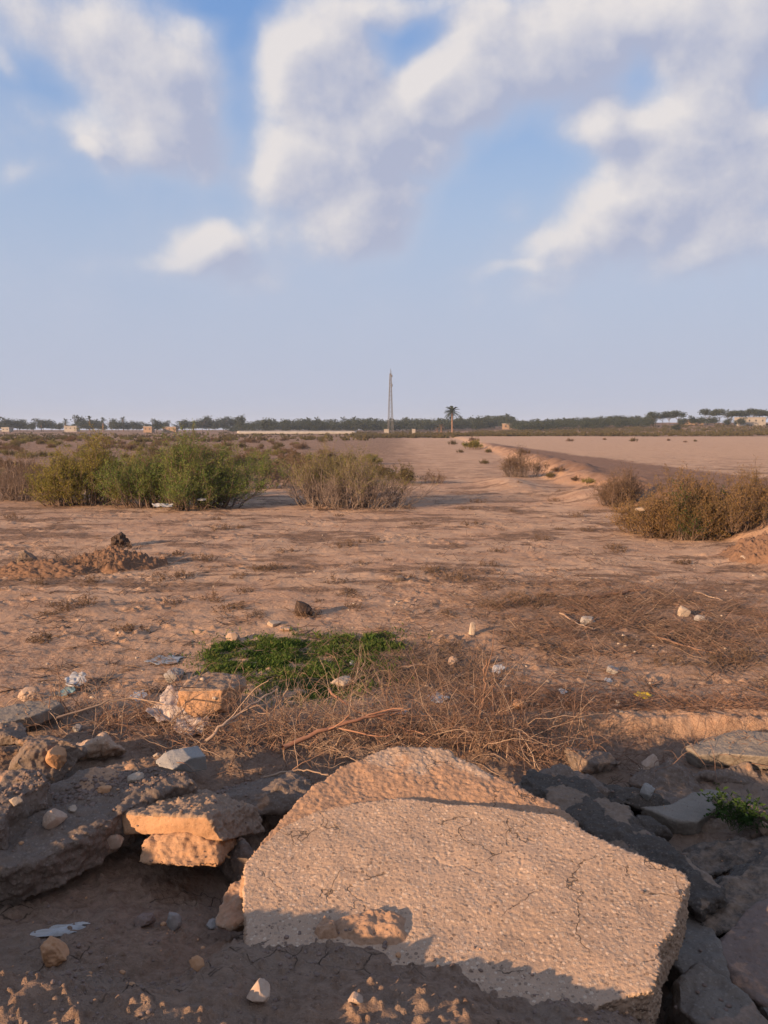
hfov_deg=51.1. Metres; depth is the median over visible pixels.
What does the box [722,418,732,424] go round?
tree
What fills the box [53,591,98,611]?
dry tuft
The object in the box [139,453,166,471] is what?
scrub bush
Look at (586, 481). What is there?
scrub bush
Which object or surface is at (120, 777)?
gravel
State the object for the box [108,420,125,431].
tree
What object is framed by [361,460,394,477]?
scrub bush
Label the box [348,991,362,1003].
stone
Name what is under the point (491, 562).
dry tuft
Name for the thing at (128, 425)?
tree
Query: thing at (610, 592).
stick
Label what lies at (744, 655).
dry tuft
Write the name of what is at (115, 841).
stone
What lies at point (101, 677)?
dry straw
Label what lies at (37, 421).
tree
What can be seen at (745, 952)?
rock
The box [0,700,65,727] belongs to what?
concrete slab
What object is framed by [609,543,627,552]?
dry tuft
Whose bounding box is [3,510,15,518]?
dry tuft
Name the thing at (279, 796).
rubble lump
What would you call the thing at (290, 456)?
scrub bush
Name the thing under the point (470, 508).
dry tuft
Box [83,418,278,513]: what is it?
shrub
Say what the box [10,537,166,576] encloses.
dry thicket
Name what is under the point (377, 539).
dry tuft
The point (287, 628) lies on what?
stone
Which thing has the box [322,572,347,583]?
dry tuft
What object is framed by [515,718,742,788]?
dry thicket
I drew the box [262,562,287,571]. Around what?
dry tuft
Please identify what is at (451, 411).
date palm
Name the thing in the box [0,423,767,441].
scrub
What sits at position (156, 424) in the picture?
tree
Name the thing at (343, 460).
scrub bush
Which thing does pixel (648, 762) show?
stone
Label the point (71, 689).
plastic scrap
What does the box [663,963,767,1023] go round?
rubble chunk
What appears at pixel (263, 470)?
shrub
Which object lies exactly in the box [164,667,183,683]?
stone
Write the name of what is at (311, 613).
dry tuft
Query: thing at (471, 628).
stone
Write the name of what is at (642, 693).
wrapper
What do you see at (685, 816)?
flat stone
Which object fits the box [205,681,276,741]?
dry branch
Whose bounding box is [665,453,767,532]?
shrub
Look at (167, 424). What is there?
tree
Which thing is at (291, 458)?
shrub
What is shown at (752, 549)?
earth heap
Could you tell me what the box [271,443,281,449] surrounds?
scrub bush
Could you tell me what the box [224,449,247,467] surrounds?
scrub bush
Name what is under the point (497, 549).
dry tuft
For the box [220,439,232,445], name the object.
scrub bush
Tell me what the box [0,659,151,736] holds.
dry thicket
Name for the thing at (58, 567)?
earth heap
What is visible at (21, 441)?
scrub bush
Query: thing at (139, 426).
tree
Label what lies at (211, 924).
stone
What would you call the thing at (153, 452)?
scrub bush
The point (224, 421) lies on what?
tree
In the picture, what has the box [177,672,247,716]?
concrete block
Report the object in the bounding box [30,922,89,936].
plastic scrap
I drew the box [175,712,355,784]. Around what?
dry thicket
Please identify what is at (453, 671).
dry straw
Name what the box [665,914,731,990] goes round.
concrete slab
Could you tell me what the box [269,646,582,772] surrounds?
dry thicket
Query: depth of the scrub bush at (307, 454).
57.92 m
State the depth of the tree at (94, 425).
536.82 m
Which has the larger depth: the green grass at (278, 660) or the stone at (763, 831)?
the green grass at (278, 660)
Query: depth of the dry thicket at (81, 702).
6.55 m
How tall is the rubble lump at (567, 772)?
0.247 m
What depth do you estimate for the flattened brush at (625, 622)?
9.53 m
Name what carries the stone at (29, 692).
on the ground at (114, 904)
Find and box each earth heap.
[0,559,98,579]
[68,544,167,573]
[716,530,767,564]
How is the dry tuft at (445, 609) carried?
on the ground at (114, 904)
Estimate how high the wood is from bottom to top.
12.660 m
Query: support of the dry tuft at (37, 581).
on the ground at (114, 904)
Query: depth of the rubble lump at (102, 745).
5.66 m
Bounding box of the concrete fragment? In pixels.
[215,878,243,931]
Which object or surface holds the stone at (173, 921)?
on the ground at (114, 904)
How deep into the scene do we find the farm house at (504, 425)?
467.42 m
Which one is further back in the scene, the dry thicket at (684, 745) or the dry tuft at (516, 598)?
the dry tuft at (516, 598)
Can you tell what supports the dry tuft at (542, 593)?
on the ground at (114, 904)
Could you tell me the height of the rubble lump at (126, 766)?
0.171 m
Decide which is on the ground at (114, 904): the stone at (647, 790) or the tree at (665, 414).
the tree at (665, 414)
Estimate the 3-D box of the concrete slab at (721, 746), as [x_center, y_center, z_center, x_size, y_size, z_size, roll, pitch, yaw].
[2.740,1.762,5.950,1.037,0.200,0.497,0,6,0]
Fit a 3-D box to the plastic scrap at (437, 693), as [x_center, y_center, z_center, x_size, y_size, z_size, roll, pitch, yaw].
[0.466,1.587,6.878,0.198,0.054,0.169,0,6,0]
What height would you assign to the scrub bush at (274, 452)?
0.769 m
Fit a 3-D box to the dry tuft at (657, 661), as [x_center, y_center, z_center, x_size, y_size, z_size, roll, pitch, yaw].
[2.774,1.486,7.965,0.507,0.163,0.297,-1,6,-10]
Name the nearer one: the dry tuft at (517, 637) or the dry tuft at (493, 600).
the dry tuft at (517, 637)
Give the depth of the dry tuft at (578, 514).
21.15 m
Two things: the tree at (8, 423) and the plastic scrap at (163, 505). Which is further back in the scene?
the tree at (8, 423)
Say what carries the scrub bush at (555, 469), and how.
on the ground at (114, 904)
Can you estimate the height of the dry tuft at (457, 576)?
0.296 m
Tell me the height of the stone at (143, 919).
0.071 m
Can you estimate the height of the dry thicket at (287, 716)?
1.041 m
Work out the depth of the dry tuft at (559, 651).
8.35 m
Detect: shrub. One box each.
[0,441,62,501]
[13,420,148,506]
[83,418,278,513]
[204,446,307,489]
[261,450,326,470]
[267,431,441,510]
[418,468,445,483]
[461,439,483,449]
[495,445,550,477]
[585,459,650,507]
[594,461,742,540]
[664,480,711,540]
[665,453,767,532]
[706,486,740,536]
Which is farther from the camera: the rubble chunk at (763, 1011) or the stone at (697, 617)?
the stone at (697, 617)
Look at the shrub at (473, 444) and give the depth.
93.36 m
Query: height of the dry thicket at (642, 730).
0.735 m
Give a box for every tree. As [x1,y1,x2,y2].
[0,417,20,427]
[12,419,28,429]
[17,421,30,429]
[27,422,36,431]
[31,418,54,431]
[42,419,56,430]
[53,423,64,428]
[70,415,88,425]
[75,420,90,431]
[85,420,96,428]
[86,419,106,431]
[107,418,116,428]
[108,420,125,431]
[123,421,132,430]
[129,420,138,430]
[133,423,142,430]
[149,418,166,432]
[163,420,171,426]
[178,418,188,432]
[190,417,211,431]
[200,416,213,427]
[211,419,224,428]
[215,416,231,430]
[226,416,238,426]
[232,415,245,427]
[644,411,661,419]
[660,411,675,419]
[669,410,687,418]
[669,423,682,430]
[676,417,689,423]
[687,415,697,424]
[696,416,707,423]
[697,408,718,424]
[704,416,720,423]
[713,409,728,420]
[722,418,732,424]
[723,411,745,424]
[727,410,751,416]
[733,417,747,426]
[739,408,756,416]
[749,409,767,416]
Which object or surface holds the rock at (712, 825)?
on the rubble chunk
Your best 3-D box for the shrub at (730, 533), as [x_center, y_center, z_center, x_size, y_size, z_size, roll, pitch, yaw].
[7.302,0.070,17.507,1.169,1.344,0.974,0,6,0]
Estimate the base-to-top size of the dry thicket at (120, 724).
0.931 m
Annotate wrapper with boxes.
[634,691,651,698]
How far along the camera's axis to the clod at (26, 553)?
13.63 m
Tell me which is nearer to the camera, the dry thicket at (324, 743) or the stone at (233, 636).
the dry thicket at (324, 743)
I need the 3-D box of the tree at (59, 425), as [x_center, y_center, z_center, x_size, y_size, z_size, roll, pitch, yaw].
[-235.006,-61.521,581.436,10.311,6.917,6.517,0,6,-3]
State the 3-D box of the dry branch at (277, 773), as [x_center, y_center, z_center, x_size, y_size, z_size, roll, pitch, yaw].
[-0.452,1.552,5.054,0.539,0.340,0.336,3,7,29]
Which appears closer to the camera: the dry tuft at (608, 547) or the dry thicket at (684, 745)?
the dry thicket at (684, 745)
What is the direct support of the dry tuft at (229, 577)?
on the ground at (114, 904)
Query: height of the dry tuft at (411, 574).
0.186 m
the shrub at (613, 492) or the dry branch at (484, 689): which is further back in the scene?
the shrub at (613, 492)
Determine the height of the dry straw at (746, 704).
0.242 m
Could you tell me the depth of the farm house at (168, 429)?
487.44 m
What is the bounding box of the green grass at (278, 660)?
[164,623,430,710]
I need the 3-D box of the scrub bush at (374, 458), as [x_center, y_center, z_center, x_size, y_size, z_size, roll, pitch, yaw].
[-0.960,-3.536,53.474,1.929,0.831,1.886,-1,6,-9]
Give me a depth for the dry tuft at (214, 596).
10.91 m
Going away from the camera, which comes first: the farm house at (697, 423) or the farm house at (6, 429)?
the farm house at (697, 423)
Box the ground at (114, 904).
[0,422,767,1023]
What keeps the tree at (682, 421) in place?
on the ground at (114, 904)
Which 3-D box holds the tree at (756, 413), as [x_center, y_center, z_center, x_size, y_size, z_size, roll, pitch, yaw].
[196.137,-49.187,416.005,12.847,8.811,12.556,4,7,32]
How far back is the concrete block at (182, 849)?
4.08 m
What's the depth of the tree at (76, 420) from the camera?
574.02 m
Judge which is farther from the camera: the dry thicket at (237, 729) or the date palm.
the date palm
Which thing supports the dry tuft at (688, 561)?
on the ground at (114, 904)
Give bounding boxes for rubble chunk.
[156,746,206,771]
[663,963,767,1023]
[756,1006,767,1019]
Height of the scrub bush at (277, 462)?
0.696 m
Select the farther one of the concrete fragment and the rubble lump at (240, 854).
the rubble lump at (240, 854)
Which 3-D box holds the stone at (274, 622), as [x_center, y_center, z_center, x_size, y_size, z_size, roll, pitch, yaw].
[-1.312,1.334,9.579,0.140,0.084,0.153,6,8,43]
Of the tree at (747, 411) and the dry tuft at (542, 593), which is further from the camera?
the tree at (747, 411)
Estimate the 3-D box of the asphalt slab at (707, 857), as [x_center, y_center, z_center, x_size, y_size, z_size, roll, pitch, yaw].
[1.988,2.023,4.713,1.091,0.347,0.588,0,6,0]
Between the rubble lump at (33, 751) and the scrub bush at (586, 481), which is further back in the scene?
the scrub bush at (586, 481)
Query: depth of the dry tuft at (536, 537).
16.77 m
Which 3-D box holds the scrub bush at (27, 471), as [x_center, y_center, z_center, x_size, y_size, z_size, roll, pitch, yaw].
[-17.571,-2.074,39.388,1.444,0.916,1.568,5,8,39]
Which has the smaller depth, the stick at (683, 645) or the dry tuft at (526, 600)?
the stick at (683, 645)
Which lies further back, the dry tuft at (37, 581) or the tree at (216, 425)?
the tree at (216, 425)
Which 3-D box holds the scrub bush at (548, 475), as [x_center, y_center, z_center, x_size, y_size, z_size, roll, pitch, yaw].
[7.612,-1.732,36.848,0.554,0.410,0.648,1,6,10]
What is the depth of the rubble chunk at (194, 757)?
5.27 m
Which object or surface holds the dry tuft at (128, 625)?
on the ground at (114, 904)
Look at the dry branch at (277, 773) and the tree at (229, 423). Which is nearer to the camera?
the dry branch at (277, 773)
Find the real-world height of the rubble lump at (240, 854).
0.301 m
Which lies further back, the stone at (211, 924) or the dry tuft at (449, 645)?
the dry tuft at (449, 645)
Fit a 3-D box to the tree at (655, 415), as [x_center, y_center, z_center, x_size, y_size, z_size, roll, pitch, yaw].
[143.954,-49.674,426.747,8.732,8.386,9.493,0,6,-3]
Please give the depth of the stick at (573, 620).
9.62 m
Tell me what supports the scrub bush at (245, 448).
on the ground at (114, 904)
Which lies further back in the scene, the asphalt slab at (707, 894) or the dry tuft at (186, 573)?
the dry tuft at (186, 573)
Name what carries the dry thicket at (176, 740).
on the ground at (114, 904)
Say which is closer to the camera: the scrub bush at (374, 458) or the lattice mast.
the scrub bush at (374, 458)
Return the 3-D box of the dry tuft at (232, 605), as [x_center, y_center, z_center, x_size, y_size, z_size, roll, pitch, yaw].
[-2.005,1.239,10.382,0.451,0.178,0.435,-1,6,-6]
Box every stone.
[9,797,22,806]
[18,686,39,701]
[42,808,67,828]
[45,745,66,769]
[68,805,76,812]
[72,724,82,731]
[97,785,111,793]
[107,834,123,849]
[127,771,143,783]
[133,913,155,926]
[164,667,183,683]
[166,912,181,930]
[206,918,216,929]
[226,632,240,641]
[246,978,269,1002]
[267,620,280,626]
[280,627,290,630]
[330,675,350,688]
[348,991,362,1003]
[448,656,456,664]
[469,622,474,634]
[580,616,594,624]
[606,665,619,674]
[635,507,644,511]
[640,783,654,800]
[641,754,658,769]
[641,789,728,834]
[677,605,690,616]
[694,615,704,621]
[758,821,767,835]
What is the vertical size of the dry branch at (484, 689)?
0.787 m
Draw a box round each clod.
[16,550,37,562]
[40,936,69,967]
[189,955,204,971]
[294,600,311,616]
[394,575,405,581]
[513,698,526,708]
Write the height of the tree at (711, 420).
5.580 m
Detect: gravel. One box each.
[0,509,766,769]
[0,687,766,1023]
[0,767,237,833]
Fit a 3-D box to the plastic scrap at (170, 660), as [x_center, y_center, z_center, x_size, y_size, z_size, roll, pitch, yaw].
[-2.254,1.512,8.227,0.397,0.016,0.380,0,6,0]
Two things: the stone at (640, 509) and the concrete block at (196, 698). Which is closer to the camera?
the concrete block at (196, 698)
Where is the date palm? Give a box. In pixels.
[444,406,462,432]
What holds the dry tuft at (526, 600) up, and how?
on the ground at (114, 904)
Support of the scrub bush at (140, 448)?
on the ground at (114, 904)
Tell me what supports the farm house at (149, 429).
on the ground at (114, 904)
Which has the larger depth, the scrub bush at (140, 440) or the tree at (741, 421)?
the tree at (741, 421)
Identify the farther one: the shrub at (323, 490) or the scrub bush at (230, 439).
the scrub bush at (230, 439)
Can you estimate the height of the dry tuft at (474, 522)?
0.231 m
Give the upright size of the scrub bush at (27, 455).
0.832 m
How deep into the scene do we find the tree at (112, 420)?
529.34 m
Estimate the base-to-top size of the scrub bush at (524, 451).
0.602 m
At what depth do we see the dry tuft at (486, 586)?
11.60 m
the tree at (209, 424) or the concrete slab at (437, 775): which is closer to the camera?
the concrete slab at (437, 775)
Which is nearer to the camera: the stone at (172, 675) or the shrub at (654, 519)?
the stone at (172, 675)
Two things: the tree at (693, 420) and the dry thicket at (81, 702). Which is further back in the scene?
the tree at (693, 420)
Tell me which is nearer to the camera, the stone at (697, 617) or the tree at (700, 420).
the stone at (697, 617)
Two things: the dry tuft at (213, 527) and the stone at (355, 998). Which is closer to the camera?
the stone at (355, 998)
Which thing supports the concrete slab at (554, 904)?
on the ground at (114, 904)
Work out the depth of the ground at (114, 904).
9.00 m
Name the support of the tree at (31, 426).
on the ground at (114, 904)
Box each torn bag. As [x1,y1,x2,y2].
[146,682,187,721]
[174,715,210,736]
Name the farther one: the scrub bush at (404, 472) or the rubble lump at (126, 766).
the scrub bush at (404, 472)
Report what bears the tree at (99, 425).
on the ground at (114, 904)
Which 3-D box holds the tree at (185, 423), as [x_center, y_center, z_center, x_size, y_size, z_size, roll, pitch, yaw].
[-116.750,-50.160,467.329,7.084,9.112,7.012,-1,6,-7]
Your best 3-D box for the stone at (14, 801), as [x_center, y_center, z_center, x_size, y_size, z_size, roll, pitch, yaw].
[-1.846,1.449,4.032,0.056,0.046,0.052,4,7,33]
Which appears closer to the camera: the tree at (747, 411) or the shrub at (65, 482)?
the shrub at (65, 482)
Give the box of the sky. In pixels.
[0,0,767,429]
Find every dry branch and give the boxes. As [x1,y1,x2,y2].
[56,678,171,718]
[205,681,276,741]
[263,717,328,777]
[281,708,402,749]
[328,688,435,747]
[476,629,497,732]
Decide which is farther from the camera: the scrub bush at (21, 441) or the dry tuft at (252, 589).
the scrub bush at (21, 441)
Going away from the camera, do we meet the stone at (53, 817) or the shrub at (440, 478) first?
the stone at (53, 817)
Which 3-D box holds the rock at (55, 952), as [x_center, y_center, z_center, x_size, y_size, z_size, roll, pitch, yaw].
[-1.363,1.827,3.341,0.117,0.132,0.123,0,6,0]
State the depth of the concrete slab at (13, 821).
4.13 m
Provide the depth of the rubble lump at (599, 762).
5.75 m
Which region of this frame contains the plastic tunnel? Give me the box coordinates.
[237,431,356,433]
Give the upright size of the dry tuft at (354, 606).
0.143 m
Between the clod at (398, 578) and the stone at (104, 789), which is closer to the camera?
the stone at (104, 789)
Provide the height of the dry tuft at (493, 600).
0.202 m
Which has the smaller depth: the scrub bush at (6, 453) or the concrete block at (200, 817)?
the concrete block at (200, 817)
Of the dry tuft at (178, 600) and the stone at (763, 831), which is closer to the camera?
the stone at (763, 831)
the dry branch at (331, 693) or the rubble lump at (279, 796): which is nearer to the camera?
the rubble lump at (279, 796)
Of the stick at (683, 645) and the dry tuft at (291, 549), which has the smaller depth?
the stick at (683, 645)
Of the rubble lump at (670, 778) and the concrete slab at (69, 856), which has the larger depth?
the rubble lump at (670, 778)
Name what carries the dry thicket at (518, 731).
on the ground at (114, 904)
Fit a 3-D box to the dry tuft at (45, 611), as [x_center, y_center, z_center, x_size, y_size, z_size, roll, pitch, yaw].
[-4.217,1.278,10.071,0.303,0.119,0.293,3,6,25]
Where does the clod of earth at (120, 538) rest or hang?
on the ground at (114, 904)
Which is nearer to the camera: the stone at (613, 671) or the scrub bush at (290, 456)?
the stone at (613, 671)
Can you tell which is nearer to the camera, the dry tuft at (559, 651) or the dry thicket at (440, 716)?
the dry thicket at (440, 716)
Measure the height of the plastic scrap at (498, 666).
0.080 m
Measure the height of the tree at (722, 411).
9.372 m
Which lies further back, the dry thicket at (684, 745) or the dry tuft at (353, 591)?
the dry tuft at (353, 591)
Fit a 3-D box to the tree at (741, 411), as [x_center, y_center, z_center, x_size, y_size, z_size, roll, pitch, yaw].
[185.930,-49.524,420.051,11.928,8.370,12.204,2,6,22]
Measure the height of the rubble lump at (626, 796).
0.264 m
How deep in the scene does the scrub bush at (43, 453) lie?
67.94 m
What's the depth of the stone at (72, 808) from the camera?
4.24 m
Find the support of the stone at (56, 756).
on the rubble lump at (33, 751)
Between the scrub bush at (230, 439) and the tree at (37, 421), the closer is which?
the scrub bush at (230, 439)
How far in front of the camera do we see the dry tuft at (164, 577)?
12.46 m
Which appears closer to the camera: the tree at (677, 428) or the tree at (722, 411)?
the tree at (677, 428)
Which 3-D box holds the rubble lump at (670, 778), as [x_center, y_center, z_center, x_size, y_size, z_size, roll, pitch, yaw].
[1.980,1.833,5.524,0.545,0.246,0.334,-2,6,-16]
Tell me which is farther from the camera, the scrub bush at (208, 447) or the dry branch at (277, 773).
the scrub bush at (208, 447)
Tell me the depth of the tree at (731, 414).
415.30 m
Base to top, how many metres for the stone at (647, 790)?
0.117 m
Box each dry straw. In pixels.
[0,475,767,694]
[254,613,559,755]
[446,670,767,716]
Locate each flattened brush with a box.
[189,559,767,696]
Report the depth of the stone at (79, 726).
6.21 m
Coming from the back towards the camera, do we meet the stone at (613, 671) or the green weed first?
the stone at (613, 671)
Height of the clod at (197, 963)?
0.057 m
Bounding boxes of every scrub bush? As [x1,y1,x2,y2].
[0,443,10,449]
[0,457,19,468]
[3,449,13,455]
[10,438,27,443]
[13,459,41,469]
[14,449,41,458]
[14,463,44,475]
[35,450,47,456]
[44,439,66,444]
[120,443,137,450]
[133,435,146,443]
[135,444,153,451]
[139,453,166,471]
[145,444,167,456]
[200,445,219,452]
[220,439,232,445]
[224,434,235,441]
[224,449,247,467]
[235,440,248,447]
[241,446,253,451]
[244,453,262,463]
[249,438,259,442]
[249,452,270,460]
[266,464,280,475]
[269,448,284,455]
[269,458,287,465]
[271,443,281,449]
[281,468,317,479]
[282,450,300,462]
[293,441,310,449]
[304,452,323,461]
[317,447,337,456]
[318,452,350,471]
[329,457,352,465]
[357,453,382,463]
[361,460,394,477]
[386,460,417,483]
[518,448,530,454]
[544,470,554,477]
[550,466,564,471]
[580,477,594,483]
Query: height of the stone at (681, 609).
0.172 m
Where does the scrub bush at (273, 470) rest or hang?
on the ground at (114, 904)
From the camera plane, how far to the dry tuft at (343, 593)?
11.16 m
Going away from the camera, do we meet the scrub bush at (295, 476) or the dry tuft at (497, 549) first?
the dry tuft at (497, 549)
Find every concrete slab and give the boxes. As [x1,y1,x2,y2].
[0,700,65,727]
[0,767,197,901]
[0,768,52,849]
[239,746,578,908]
[241,798,690,1023]
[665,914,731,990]
[685,730,767,769]
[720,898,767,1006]
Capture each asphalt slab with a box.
[521,769,727,922]
[676,835,767,877]
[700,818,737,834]
[701,848,767,936]
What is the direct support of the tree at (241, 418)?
on the ground at (114, 904)
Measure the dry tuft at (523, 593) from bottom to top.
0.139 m
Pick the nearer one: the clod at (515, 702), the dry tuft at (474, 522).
the clod at (515, 702)
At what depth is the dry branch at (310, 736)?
5.65 m
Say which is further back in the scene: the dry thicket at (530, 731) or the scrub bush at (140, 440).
the scrub bush at (140, 440)
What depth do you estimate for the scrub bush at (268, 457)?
58.27 m
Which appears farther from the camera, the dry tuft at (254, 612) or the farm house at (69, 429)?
the farm house at (69, 429)
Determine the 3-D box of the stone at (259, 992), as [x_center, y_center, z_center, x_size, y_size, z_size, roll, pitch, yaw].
[-0.403,1.564,2.613,0.070,0.082,0.085,4,7,34]
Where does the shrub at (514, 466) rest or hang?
on the ground at (114, 904)
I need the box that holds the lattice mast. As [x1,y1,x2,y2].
[387,369,393,432]
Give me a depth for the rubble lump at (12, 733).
5.64 m
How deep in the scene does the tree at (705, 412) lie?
425.36 m
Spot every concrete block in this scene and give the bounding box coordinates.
[122,789,264,841]
[139,832,236,866]
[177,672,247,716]
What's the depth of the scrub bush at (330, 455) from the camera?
64.48 m
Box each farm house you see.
[1,427,13,431]
[64,426,79,431]
[143,426,154,432]
[163,427,177,432]
[502,423,511,428]
[685,419,703,424]
[734,417,766,425]
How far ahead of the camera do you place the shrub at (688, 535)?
17.00 m
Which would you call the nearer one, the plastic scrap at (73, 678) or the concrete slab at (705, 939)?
the concrete slab at (705, 939)
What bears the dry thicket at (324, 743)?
on the ground at (114, 904)
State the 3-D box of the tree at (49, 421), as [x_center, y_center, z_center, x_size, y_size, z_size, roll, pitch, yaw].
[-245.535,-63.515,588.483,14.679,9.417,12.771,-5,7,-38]
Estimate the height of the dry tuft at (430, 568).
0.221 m
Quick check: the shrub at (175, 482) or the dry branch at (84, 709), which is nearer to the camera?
the dry branch at (84, 709)
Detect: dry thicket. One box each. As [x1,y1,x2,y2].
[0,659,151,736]
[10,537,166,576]
[19,656,261,748]
[25,653,250,738]
[70,679,345,760]
[129,658,437,775]
[141,679,374,776]
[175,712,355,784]
[229,638,486,775]
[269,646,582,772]
[302,650,563,766]
[349,627,628,779]
[417,681,741,769]
[423,645,635,777]
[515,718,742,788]
[528,707,767,789]
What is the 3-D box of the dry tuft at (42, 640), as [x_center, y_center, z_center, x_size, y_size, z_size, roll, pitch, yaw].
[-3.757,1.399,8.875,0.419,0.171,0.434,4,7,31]
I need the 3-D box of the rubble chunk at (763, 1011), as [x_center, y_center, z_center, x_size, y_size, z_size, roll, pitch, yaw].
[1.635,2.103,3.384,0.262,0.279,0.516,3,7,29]
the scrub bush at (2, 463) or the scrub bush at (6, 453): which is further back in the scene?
the scrub bush at (6, 453)
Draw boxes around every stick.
[559,612,593,630]
[584,589,640,599]
[655,636,718,654]
[694,591,722,600]
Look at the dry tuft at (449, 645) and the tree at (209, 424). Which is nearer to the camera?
the dry tuft at (449, 645)
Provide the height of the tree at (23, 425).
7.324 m
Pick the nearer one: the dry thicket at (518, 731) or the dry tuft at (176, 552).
the dry thicket at (518, 731)
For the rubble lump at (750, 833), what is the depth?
4.83 m
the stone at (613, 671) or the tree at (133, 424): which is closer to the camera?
the stone at (613, 671)
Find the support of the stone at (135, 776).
on the concrete slab at (69, 856)
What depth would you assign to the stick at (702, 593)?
11.11 m
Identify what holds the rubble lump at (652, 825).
on the ground at (114, 904)
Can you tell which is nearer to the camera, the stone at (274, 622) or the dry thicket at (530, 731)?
the dry thicket at (530, 731)
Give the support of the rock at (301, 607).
on the ground at (114, 904)
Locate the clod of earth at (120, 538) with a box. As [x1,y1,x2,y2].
[111,532,129,547]
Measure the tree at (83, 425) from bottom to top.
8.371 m
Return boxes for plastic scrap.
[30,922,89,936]
[59,687,74,695]
[64,671,86,686]
[130,689,147,701]
[144,655,182,664]
[152,503,172,506]
[428,692,449,702]
[492,664,504,673]
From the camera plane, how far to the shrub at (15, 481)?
26.04 m
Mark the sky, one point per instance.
(525, 210)
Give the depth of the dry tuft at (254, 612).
10.02 m
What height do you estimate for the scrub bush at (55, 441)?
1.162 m
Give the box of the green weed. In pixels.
[696,782,767,832]
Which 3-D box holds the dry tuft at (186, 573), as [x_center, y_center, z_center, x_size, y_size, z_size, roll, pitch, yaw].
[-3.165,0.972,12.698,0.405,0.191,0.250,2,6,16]
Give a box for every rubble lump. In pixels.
[0,721,33,746]
[8,735,87,783]
[76,732,125,760]
[82,762,139,770]
[219,771,311,816]
[221,837,253,883]
[514,763,609,796]
[564,747,621,774]
[599,781,670,812]
[626,758,700,792]
[636,814,672,840]
[691,761,758,784]
[712,795,767,838]
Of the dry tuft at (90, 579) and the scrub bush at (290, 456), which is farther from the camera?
the scrub bush at (290, 456)
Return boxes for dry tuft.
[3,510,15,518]
[25,630,68,643]
[29,573,47,584]
[34,610,61,615]
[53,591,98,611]
[75,573,106,585]
[106,541,142,548]
[111,621,149,635]
[149,570,193,581]
[161,597,191,606]
[169,550,183,555]
[176,569,195,576]
[183,552,217,560]
[198,589,224,602]
[209,522,234,530]
[211,601,245,611]
[228,570,246,578]
[232,586,255,594]
[246,564,271,571]
[252,608,263,618]
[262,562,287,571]
[275,547,300,552]
[292,607,322,619]
[315,505,327,510]
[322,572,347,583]
[329,540,357,548]
[332,588,361,596]
[339,586,356,594]
[341,600,366,610]
[366,536,384,542]
[384,572,421,578]
[413,562,446,575]
[438,608,459,616]
[438,636,463,653]
[443,569,478,582]
[456,505,478,509]
[460,519,485,525]
[466,597,510,610]
[478,559,499,565]
[480,581,504,589]
[487,548,505,552]
[500,592,537,603]
[504,632,530,641]
[507,590,526,596]
[517,595,566,609]
[531,533,550,540]
[537,592,562,599]
[546,644,578,656]
[567,512,582,517]
[603,543,621,549]
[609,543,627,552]
[617,635,634,642]
[640,651,687,667]
[673,558,700,564]
[704,645,758,666]
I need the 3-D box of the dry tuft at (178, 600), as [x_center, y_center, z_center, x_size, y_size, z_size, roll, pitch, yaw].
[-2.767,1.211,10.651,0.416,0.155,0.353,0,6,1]
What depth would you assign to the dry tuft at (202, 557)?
14.10 m
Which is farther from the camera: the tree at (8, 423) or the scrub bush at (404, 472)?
the tree at (8, 423)
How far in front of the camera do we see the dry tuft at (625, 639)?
8.81 m
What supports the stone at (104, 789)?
on the concrete slab at (69, 856)
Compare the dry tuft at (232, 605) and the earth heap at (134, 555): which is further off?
the earth heap at (134, 555)
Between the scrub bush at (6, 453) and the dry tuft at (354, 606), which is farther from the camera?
the scrub bush at (6, 453)
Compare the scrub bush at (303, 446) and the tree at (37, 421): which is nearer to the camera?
the scrub bush at (303, 446)
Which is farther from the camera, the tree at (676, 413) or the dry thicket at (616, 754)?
the tree at (676, 413)
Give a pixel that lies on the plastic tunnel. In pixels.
(294, 432)
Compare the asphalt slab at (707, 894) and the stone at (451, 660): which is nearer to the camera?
the asphalt slab at (707, 894)
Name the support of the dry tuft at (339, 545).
on the ground at (114, 904)
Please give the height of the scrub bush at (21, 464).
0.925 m
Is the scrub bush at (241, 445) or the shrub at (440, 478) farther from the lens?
the scrub bush at (241, 445)
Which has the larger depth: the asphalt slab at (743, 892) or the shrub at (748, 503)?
the shrub at (748, 503)
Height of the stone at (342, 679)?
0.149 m
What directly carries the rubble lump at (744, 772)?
on the ground at (114, 904)
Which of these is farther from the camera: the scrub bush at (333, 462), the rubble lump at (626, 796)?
the scrub bush at (333, 462)
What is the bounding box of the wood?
[225,413,658,432]
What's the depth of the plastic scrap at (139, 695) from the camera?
7.04 m
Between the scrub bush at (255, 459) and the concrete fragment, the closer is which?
the concrete fragment
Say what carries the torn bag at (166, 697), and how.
on the ground at (114, 904)
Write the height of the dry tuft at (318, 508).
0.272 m
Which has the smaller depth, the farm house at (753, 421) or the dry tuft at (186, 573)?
the dry tuft at (186, 573)
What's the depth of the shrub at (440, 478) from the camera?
34.52 m
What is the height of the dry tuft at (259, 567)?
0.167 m
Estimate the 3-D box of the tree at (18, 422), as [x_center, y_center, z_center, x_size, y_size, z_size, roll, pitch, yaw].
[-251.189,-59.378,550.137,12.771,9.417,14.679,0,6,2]
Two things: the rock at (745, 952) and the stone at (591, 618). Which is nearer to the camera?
the rock at (745, 952)

